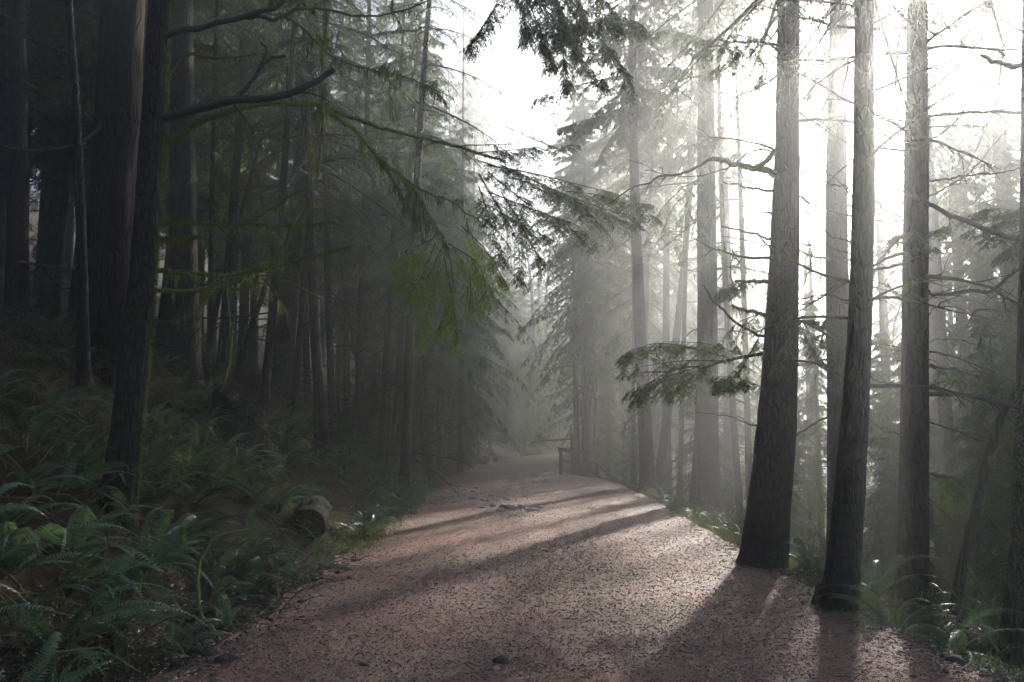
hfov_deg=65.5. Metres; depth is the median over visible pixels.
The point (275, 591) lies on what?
stone
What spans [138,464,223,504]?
sword fern
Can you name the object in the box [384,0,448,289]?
conifer tree
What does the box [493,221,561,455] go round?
conifer tree
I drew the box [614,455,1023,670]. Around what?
hollow brush
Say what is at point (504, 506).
stone
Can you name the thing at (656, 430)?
conifer tree
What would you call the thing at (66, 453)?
sword fern
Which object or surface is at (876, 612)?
sword fern
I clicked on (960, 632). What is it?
sword fern
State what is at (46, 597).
sword fern
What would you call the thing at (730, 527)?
sword fern
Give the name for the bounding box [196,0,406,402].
conifer tree
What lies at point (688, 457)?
conifer tree
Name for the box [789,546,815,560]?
sword fern
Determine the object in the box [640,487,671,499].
sword fern
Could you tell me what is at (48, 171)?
conifer tree
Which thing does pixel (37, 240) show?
conifer tree
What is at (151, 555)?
sword fern
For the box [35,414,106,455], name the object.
sword fern
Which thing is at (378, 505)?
sword fern
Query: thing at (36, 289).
conifer tree
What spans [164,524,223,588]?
sword fern
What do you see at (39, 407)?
sword fern
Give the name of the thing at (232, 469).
sword fern
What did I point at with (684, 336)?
conifer tree
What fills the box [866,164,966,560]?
conifer tree
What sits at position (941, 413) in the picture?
conifer tree
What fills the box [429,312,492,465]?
young hemlock
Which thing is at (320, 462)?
sword fern
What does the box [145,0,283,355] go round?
conifer tree
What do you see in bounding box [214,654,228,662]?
stone
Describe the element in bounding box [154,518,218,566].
sword fern
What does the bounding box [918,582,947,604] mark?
sword fern
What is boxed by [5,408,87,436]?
sword fern
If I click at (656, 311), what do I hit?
conifer tree
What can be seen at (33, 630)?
sword fern
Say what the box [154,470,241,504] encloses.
sword fern
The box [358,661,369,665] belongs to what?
stone
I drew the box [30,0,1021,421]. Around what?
sky
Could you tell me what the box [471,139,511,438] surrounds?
conifer tree
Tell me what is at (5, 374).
sword fern
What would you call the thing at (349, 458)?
sword fern
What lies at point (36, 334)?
sword fern
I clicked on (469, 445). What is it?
conifer tree
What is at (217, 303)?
leaning snag
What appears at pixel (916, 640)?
verge gravel
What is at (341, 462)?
sword fern
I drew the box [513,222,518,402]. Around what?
conifer tree
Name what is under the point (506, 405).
conifer tree
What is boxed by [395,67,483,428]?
conifer tree
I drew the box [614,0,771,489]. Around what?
conifer tree
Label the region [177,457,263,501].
sword fern
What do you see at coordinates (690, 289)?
conifer tree
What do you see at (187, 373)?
sword fern
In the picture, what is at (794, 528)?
young hemlock
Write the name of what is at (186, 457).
sword fern
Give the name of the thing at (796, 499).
young hemlock
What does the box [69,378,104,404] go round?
sword fern
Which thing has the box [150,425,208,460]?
sword fern
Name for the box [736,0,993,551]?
misty conifer
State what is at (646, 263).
conifer tree
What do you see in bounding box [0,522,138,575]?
sword fern
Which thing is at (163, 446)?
sword fern
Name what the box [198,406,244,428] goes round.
sword fern
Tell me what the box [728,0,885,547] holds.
conifer tree
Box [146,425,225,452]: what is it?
sword fern
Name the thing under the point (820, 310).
conifer tree
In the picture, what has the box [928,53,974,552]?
conifer tree
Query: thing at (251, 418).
rotten stump
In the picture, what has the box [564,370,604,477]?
young hemlock
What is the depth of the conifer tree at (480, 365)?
35.77 m
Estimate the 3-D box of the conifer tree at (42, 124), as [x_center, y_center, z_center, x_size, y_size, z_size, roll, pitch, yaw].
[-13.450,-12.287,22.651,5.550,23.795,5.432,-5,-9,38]
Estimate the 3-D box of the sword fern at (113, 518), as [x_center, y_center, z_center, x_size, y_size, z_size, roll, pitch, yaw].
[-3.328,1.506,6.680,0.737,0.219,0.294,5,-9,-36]
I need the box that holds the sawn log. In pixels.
[290,495,331,540]
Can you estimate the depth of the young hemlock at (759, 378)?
29.99 m
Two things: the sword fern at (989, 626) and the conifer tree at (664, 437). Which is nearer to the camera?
the sword fern at (989, 626)
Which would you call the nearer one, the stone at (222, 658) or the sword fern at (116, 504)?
the stone at (222, 658)
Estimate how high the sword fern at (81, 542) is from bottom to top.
0.525 m
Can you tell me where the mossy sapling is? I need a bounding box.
[926,382,1015,623]
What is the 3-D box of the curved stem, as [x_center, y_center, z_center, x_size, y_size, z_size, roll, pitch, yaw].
[-2.422,2.029,6.648,0.296,0.908,0.513,-2,-7,15]
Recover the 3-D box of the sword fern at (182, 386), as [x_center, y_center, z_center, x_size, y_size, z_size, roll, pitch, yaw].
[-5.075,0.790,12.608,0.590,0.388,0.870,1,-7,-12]
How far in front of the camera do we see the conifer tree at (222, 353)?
21.59 m
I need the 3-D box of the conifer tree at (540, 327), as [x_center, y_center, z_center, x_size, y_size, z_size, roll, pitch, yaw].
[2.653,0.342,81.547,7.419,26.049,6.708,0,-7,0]
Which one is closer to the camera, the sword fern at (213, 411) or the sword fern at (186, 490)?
the sword fern at (186, 490)
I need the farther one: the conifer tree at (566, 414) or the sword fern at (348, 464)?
the conifer tree at (566, 414)
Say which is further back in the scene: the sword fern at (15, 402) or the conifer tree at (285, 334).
the conifer tree at (285, 334)
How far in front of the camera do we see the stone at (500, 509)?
16.40 m
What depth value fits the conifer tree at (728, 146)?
49.66 m
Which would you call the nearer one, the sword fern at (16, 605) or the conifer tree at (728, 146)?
the sword fern at (16, 605)
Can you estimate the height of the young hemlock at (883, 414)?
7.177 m
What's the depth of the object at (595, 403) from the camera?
40.98 m
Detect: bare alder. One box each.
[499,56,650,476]
[575,101,673,482]
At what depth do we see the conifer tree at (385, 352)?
23.46 m
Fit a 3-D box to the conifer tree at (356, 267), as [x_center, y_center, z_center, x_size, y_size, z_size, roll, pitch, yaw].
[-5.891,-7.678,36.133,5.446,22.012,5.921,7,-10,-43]
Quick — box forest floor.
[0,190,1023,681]
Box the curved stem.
[195,526,256,636]
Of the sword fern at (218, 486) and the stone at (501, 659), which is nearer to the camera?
the stone at (501, 659)
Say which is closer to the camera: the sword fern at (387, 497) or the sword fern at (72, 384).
the sword fern at (72, 384)
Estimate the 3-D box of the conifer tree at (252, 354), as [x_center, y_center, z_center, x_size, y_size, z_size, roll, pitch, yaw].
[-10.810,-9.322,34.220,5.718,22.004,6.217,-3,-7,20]
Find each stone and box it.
[198,648,213,656]
[208,609,221,615]
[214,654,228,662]
[224,653,235,660]
[263,602,273,608]
[271,589,282,594]
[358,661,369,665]
[468,495,476,499]
[493,655,508,663]
[496,507,505,510]
[498,504,508,508]
[526,507,537,510]
[945,655,964,664]
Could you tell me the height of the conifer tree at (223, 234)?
23.636 m
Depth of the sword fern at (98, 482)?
7.52 m
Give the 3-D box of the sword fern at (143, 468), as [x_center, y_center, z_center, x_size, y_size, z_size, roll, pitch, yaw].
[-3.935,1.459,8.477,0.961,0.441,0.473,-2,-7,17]
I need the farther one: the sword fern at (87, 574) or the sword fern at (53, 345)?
the sword fern at (53, 345)
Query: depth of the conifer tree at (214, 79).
17.64 m
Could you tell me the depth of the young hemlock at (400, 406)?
41.82 m
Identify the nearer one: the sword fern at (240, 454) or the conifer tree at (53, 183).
the sword fern at (240, 454)
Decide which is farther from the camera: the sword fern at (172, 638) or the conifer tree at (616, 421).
the conifer tree at (616, 421)
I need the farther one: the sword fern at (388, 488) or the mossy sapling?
the sword fern at (388, 488)
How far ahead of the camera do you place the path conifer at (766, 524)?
10.16 m
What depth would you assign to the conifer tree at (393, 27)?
63.45 m
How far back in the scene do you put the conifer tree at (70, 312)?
22.16 m
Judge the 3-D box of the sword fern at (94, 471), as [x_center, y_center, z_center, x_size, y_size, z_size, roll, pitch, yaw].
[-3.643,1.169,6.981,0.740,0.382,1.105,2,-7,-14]
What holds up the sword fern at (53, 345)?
on the forest floor
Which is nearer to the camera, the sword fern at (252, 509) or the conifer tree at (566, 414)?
the sword fern at (252, 509)
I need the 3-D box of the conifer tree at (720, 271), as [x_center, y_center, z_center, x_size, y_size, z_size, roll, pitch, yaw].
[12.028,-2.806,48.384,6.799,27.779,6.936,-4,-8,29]
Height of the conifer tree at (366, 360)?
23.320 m
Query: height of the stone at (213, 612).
0.072 m
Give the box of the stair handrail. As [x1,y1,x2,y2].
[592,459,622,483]
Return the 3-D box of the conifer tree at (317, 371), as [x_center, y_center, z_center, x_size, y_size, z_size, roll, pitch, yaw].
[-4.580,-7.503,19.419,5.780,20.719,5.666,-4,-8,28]
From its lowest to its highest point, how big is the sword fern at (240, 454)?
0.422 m
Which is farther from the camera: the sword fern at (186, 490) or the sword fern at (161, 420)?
the sword fern at (161, 420)
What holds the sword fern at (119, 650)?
on the forest floor
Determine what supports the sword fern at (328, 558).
on the forest floor
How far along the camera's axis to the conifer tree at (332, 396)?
21.46 m
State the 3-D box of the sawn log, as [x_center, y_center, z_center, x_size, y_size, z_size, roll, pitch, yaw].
[-2.868,2.530,11.410,0.488,0.531,1.583,1,-7,-9]
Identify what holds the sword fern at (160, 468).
on the forest floor
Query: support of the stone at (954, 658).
on the path
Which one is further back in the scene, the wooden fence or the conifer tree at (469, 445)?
the conifer tree at (469, 445)
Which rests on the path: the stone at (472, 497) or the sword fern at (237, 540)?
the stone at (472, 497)
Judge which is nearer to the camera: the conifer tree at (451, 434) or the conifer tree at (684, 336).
the conifer tree at (684, 336)
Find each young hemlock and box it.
[378,245,455,455]
[387,345,450,476]
[399,313,474,470]
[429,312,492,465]
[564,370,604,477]
[591,370,629,482]
[613,407,638,485]
[656,346,745,509]
[668,292,759,518]
[732,480,820,542]
[734,399,826,556]
[735,292,826,547]
[739,478,815,557]
[790,471,815,557]
[793,293,878,561]
[817,332,986,591]
[861,342,1001,624]
[861,437,941,600]
[863,346,991,607]
[863,364,933,572]
[929,318,1015,632]
[930,241,1006,606]
[936,203,1019,623]
[945,341,1013,603]
[946,393,1014,633]
[966,258,1018,606]
[973,516,1009,621]
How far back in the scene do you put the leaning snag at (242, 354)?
19.28 m
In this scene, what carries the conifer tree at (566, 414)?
on the forest floor
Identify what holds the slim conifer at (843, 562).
on the forest floor
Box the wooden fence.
[558,434,590,476]
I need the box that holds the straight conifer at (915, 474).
[654,0,1021,612]
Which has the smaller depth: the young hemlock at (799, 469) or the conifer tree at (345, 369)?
the young hemlock at (799, 469)
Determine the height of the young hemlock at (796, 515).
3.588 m
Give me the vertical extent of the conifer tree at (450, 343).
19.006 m
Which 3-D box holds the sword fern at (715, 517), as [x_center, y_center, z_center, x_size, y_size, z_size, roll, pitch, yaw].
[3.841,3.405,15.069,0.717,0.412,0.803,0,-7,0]
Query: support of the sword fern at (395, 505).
on the forest floor
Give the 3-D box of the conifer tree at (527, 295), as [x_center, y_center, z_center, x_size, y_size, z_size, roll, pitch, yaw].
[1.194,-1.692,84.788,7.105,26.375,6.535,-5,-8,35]
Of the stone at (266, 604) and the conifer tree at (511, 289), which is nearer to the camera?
the stone at (266, 604)
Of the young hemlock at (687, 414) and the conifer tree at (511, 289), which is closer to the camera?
the young hemlock at (687, 414)
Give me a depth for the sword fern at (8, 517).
5.77 m
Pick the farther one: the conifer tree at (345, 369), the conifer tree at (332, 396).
the conifer tree at (345, 369)
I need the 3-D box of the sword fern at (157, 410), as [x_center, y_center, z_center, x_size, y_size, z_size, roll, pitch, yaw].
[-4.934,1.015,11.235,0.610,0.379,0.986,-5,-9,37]
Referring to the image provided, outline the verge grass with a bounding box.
[318,477,1023,681]
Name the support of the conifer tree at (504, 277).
on the forest floor
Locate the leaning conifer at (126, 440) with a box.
[40,0,663,566]
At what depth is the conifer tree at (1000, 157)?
19.51 m
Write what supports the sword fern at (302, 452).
on the forest floor
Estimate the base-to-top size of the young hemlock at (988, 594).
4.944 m
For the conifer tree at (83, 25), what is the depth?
18.50 m
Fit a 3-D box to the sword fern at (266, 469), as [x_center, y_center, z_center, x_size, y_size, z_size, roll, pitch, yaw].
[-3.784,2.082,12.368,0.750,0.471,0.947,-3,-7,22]
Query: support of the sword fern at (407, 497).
on the forest floor
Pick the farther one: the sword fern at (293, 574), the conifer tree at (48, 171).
the conifer tree at (48, 171)
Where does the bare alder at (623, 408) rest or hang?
on the forest floor
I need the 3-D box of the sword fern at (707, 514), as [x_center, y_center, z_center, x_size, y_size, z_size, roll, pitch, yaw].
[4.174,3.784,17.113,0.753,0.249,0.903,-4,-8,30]
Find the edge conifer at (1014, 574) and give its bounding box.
[995,0,1023,670]
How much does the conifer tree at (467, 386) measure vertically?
23.000 m
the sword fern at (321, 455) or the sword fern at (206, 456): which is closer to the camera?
the sword fern at (206, 456)
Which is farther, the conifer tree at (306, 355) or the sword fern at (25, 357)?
the conifer tree at (306, 355)
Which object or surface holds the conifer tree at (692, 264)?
on the forest floor
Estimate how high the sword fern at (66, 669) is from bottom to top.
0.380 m
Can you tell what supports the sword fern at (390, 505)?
on the forest floor
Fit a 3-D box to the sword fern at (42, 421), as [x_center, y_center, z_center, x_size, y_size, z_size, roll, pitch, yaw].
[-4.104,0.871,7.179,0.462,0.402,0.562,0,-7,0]
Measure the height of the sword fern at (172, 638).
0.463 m
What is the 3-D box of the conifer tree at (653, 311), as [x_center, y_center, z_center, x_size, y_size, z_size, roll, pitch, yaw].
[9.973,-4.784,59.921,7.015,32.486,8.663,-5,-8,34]
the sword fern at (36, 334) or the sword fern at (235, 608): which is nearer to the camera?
the sword fern at (235, 608)
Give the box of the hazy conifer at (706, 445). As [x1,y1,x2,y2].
[591,0,852,518]
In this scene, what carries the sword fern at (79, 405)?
on the forest floor
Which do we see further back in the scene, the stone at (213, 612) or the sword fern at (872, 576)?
the sword fern at (872, 576)
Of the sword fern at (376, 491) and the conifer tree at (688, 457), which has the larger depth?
the conifer tree at (688, 457)
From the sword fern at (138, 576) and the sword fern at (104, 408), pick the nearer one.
the sword fern at (138, 576)
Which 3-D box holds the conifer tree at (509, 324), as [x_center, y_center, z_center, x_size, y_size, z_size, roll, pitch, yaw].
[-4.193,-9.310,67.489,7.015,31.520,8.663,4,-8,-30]
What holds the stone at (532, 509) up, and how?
on the path
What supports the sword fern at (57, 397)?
on the forest floor
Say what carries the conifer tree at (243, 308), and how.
on the forest floor
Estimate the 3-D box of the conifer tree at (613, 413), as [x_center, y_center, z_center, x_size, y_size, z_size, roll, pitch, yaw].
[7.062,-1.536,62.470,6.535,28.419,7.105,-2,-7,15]
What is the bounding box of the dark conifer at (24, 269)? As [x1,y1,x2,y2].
[0,0,80,332]
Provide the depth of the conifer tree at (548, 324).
62.12 m
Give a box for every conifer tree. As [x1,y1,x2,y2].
[0,0,86,332]
[0,0,93,317]
[0,0,97,307]
[0,0,147,332]
[0,0,230,294]
[28,0,242,279]
[29,4,167,319]
[29,44,85,295]
[29,58,83,261]
[30,0,169,325]
[30,62,81,278]
[32,39,208,299]
[39,127,84,248]
[49,57,229,338]
[58,0,293,359]
[144,0,311,391]
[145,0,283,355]
[145,0,336,372]
[156,9,299,363]
[160,2,319,370]
[166,0,408,415]
[168,0,338,372]
[195,0,460,460]
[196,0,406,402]
[204,0,389,406]
[205,2,280,363]
[213,8,321,374]
[214,0,398,433]
[238,0,411,441]
[249,16,332,324]
[260,7,358,390]
[269,0,474,438]
[273,5,402,412]
[295,77,360,378]
[299,4,383,394]
[301,0,462,470]
[316,0,536,496]
[316,30,434,410]
[317,0,495,466]
[332,65,384,394]
[348,19,492,477]
[351,19,406,411]
[351,27,485,445]
[370,0,425,391]
[376,95,492,467]
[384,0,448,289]
[393,72,506,464]
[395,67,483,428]
[402,4,527,472]
[434,135,520,464]
[441,6,522,439]
[442,56,511,327]
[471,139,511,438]
[473,173,524,436]
[477,197,523,426]
[483,156,545,456]
[483,214,542,425]
[484,230,517,413]
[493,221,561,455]
[509,237,558,441]
[510,261,555,438]
[511,226,569,452]
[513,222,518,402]
[514,66,630,475]
[519,39,644,476]
[525,228,552,342]
[528,216,565,431]
[528,244,572,448]
[529,74,622,424]
[530,0,744,490]
[534,231,572,446]
[537,139,635,471]
[548,274,572,423]
[553,68,661,477]
[559,259,638,477]
[564,0,693,484]
[568,38,685,482]
[579,260,638,470]
[581,5,696,456]
[591,1,732,493]
[598,77,694,461]
[600,121,635,469]
[608,0,752,498]
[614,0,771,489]
[614,82,696,466]
[648,142,697,498]
[651,68,768,511]
[652,0,817,517]
[655,0,776,526]
[655,118,721,499]
[668,0,806,507]
[670,129,758,455]
[670,173,719,418]
[671,228,722,462]
[672,420,690,477]
[689,125,799,512]
[716,231,752,471]
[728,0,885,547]
[740,204,805,444]
[742,147,825,539]
[752,223,826,519]
[757,2,872,553]
[798,0,966,537]
[814,0,1019,588]
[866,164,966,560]
[868,182,929,449]
[874,0,1021,553]
[876,0,1005,598]
[898,0,1019,499]
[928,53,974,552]
[952,77,1020,450]
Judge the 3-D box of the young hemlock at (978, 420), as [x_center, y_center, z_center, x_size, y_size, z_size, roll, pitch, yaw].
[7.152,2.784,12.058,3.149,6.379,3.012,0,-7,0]
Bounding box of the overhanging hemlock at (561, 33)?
[458,0,652,106]
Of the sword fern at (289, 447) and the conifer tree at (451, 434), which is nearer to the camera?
the sword fern at (289, 447)
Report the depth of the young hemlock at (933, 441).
14.59 m
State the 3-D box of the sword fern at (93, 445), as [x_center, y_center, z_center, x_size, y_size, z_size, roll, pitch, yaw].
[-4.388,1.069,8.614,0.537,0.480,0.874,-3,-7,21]
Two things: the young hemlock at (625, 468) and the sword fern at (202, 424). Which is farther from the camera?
the young hemlock at (625, 468)
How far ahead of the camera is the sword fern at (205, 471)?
10.10 m
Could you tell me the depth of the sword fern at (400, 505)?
16.10 m
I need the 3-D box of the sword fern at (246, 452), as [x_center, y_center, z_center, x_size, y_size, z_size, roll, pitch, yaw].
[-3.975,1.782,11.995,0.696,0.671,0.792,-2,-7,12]
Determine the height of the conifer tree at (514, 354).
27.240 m
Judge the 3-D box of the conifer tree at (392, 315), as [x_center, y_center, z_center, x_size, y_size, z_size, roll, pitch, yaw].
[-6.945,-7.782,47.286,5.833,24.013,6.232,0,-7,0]
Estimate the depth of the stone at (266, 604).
7.47 m
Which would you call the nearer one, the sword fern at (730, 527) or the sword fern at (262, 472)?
the sword fern at (262, 472)
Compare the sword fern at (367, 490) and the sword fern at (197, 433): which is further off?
the sword fern at (367, 490)
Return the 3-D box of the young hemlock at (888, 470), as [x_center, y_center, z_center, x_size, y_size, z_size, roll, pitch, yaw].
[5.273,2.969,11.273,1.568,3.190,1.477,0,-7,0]
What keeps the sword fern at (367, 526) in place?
on the forest floor
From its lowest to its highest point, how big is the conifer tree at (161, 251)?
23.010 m
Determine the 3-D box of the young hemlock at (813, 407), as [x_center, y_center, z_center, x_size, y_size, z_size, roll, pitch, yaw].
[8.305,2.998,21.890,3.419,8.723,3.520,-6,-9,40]
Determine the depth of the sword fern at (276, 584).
8.03 m
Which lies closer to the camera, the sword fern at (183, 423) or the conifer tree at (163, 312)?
the sword fern at (183, 423)
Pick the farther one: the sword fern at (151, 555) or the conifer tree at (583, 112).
the conifer tree at (583, 112)
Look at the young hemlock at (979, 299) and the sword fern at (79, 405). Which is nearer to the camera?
the sword fern at (79, 405)
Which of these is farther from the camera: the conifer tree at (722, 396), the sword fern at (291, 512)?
the conifer tree at (722, 396)
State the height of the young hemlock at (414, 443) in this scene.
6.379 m
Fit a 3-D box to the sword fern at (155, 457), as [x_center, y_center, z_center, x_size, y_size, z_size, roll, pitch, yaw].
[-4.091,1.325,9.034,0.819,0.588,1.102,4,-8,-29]
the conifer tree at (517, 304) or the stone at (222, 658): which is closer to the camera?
the stone at (222, 658)
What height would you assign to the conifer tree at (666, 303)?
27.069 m
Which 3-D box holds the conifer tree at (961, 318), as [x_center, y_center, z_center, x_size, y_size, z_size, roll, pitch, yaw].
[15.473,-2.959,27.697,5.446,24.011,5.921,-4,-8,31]
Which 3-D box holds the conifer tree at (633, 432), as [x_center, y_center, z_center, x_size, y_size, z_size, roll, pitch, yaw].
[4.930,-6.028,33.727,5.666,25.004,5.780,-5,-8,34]
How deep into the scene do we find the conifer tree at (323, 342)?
47.39 m
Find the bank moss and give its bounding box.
[0,336,404,681]
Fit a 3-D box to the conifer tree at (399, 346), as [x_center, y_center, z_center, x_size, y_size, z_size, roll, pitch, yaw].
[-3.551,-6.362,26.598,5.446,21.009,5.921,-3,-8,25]
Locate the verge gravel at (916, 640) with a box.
[0,477,1023,681]
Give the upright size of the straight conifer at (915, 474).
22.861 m
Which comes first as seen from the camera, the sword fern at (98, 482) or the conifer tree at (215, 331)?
the sword fern at (98, 482)
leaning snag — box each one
[202,38,298,374]
[218,6,346,378]
[258,5,389,381]
[316,153,372,437]
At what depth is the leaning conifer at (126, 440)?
7.76 m
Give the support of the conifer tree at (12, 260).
on the forest floor
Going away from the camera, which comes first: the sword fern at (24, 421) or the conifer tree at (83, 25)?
the sword fern at (24, 421)
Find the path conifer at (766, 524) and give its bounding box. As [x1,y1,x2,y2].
[584,0,1021,571]
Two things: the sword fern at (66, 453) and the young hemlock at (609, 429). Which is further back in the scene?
the young hemlock at (609, 429)
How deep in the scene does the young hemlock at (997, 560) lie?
9.19 m
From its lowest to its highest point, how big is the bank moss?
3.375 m
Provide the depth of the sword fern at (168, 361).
13.75 m
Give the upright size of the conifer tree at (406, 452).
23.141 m
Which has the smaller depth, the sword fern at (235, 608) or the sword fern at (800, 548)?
the sword fern at (235, 608)
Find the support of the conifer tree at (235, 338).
on the forest floor
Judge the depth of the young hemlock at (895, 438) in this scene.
12.21 m
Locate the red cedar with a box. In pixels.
[0,0,144,391]
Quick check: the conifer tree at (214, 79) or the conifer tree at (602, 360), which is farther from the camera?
the conifer tree at (602, 360)
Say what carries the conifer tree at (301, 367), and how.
on the forest floor
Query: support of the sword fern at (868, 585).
on the forest floor
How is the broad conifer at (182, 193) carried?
on the forest floor
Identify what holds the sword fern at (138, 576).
on the forest floor
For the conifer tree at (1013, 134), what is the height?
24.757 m
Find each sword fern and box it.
[0,314,76,347]
[0,369,51,397]
[0,398,92,431]
[0,403,69,424]
[0,410,82,434]
[0,446,47,518]
[0,460,98,493]
[0,495,97,526]
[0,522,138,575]
[0,528,70,593]
[0,563,210,680]
[0,576,99,608]
[0,603,64,681]
[4,379,108,420]
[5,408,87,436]
[8,347,75,364]
[14,339,91,360]
[20,407,91,435]
[22,631,62,681]
[28,415,84,457]
[32,452,141,496]
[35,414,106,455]
[39,501,176,561]
[44,536,180,609]
[47,408,109,478]
[55,661,115,681]
[56,423,109,483]
[59,443,150,474]
[59,651,124,681]
[61,617,184,662]
[63,417,109,451]
[64,392,112,427]
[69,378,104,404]
[83,551,200,653]
[85,389,146,421]
[85,506,153,530]
[89,457,165,493]
[100,481,177,521]
[101,486,181,549]
[104,556,206,591]
[111,507,211,608]
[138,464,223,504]
[140,438,192,484]
[140,458,163,494]
[142,448,182,480]
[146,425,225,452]
[146,426,180,439]
[147,400,189,424]
[148,416,182,433]
[150,415,190,444]
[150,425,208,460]
[152,482,212,516]
[154,349,188,367]
[154,433,209,451]
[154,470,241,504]
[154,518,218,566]
[154,601,242,658]
[164,413,213,436]
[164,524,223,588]
[166,391,210,421]
[168,425,220,436]
[173,377,211,401]
[175,508,263,575]
[176,420,223,462]
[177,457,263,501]
[178,597,234,637]
[179,417,233,449]
[181,443,251,474]
[182,370,220,399]
[183,445,239,473]
[186,411,237,432]
[190,521,240,558]
[192,389,239,406]
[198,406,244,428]
[199,546,260,597]
[200,457,226,480]
[201,458,260,483]
[207,573,280,628]
[210,548,318,596]
[211,468,249,488]
[215,432,252,460]
[215,443,279,471]
[219,604,271,632]
[221,568,308,597]
[226,532,267,570]
[230,439,274,474]
[233,540,290,588]
[235,444,282,477]
[236,484,323,514]
[237,467,280,480]
[243,505,302,570]
[244,465,295,488]
[245,459,283,488]
[251,461,284,476]
[266,532,336,568]
[271,408,310,445]
[273,501,321,537]
[274,442,308,450]
[276,442,316,468]
[276,445,307,469]
[278,411,319,431]
[278,482,311,498]
[284,545,358,582]
[289,428,318,441]
[290,477,328,504]
[292,447,322,465]
[303,442,339,467]
[305,449,330,467]
[309,445,357,459]
[310,453,339,469]
[312,537,352,570]
[330,455,371,470]
[330,512,395,538]
[332,457,372,473]
[333,461,377,478]
[355,505,388,521]
[357,491,394,502]
[357,507,393,527]
[359,481,381,493]
[362,504,400,521]
[367,489,393,499]
[368,498,408,519]
[372,482,403,493]
[380,490,430,503]
[380,498,408,511]
[382,495,403,504]
[384,496,417,515]
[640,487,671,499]
[658,495,692,505]
[679,508,706,517]
[688,504,713,512]
[692,511,722,519]
[694,511,726,526]
[704,509,744,529]
[721,519,742,533]
[766,538,825,571]
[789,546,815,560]
[812,584,990,635]
[860,554,945,595]
[861,581,897,600]
[902,607,1023,663]
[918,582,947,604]
[919,594,1000,660]
[924,608,993,642]
[940,598,1002,622]
[968,633,997,647]
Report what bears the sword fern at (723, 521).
on the forest floor
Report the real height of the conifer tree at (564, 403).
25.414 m
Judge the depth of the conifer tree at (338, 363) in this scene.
42.14 m
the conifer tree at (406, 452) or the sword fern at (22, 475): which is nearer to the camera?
the sword fern at (22, 475)
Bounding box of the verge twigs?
[0,479,416,681]
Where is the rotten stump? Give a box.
[204,379,284,463]
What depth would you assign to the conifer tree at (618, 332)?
67.86 m
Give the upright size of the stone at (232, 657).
0.091 m
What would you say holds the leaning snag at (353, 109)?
on the forest floor
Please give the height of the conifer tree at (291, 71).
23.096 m
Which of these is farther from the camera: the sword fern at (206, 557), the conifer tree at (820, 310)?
the conifer tree at (820, 310)
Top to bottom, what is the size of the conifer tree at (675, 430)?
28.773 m
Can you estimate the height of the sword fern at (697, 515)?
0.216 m
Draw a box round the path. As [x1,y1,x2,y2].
[146,440,1001,681]
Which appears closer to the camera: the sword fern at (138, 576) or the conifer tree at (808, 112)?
the sword fern at (138, 576)
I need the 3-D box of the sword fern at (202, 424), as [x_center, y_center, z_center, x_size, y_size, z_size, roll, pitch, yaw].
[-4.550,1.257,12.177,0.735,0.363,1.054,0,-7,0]
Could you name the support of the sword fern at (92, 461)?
on the forest floor
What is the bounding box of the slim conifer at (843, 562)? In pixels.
[662,0,1021,617]
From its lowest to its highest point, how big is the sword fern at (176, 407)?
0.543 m
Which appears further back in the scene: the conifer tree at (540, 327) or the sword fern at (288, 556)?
the conifer tree at (540, 327)
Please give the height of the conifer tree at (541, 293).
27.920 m
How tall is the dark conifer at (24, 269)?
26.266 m
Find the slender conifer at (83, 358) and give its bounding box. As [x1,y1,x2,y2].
[65,0,94,389]
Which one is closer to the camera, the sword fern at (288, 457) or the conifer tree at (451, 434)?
the sword fern at (288, 457)
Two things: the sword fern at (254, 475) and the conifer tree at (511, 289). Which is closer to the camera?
the sword fern at (254, 475)
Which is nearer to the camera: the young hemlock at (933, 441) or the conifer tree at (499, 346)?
the young hemlock at (933, 441)
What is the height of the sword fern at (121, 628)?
0.564 m
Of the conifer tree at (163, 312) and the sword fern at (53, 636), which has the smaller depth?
the sword fern at (53, 636)
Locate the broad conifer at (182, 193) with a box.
[160,0,319,399]
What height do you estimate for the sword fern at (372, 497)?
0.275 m
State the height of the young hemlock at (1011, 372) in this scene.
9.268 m
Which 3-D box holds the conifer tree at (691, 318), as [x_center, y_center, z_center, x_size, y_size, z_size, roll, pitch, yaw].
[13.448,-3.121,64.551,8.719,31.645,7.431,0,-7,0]
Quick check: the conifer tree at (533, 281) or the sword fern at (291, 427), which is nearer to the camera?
the sword fern at (291, 427)
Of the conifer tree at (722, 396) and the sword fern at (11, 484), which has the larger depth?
the conifer tree at (722, 396)
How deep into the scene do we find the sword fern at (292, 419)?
16.43 m
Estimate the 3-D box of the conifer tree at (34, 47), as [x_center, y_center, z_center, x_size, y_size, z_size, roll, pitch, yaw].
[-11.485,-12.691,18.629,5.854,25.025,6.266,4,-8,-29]
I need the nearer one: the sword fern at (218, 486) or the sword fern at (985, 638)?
the sword fern at (985, 638)
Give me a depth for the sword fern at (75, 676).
3.88 m
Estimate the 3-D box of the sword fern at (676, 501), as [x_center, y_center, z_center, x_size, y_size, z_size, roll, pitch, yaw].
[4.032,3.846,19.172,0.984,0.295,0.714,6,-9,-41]

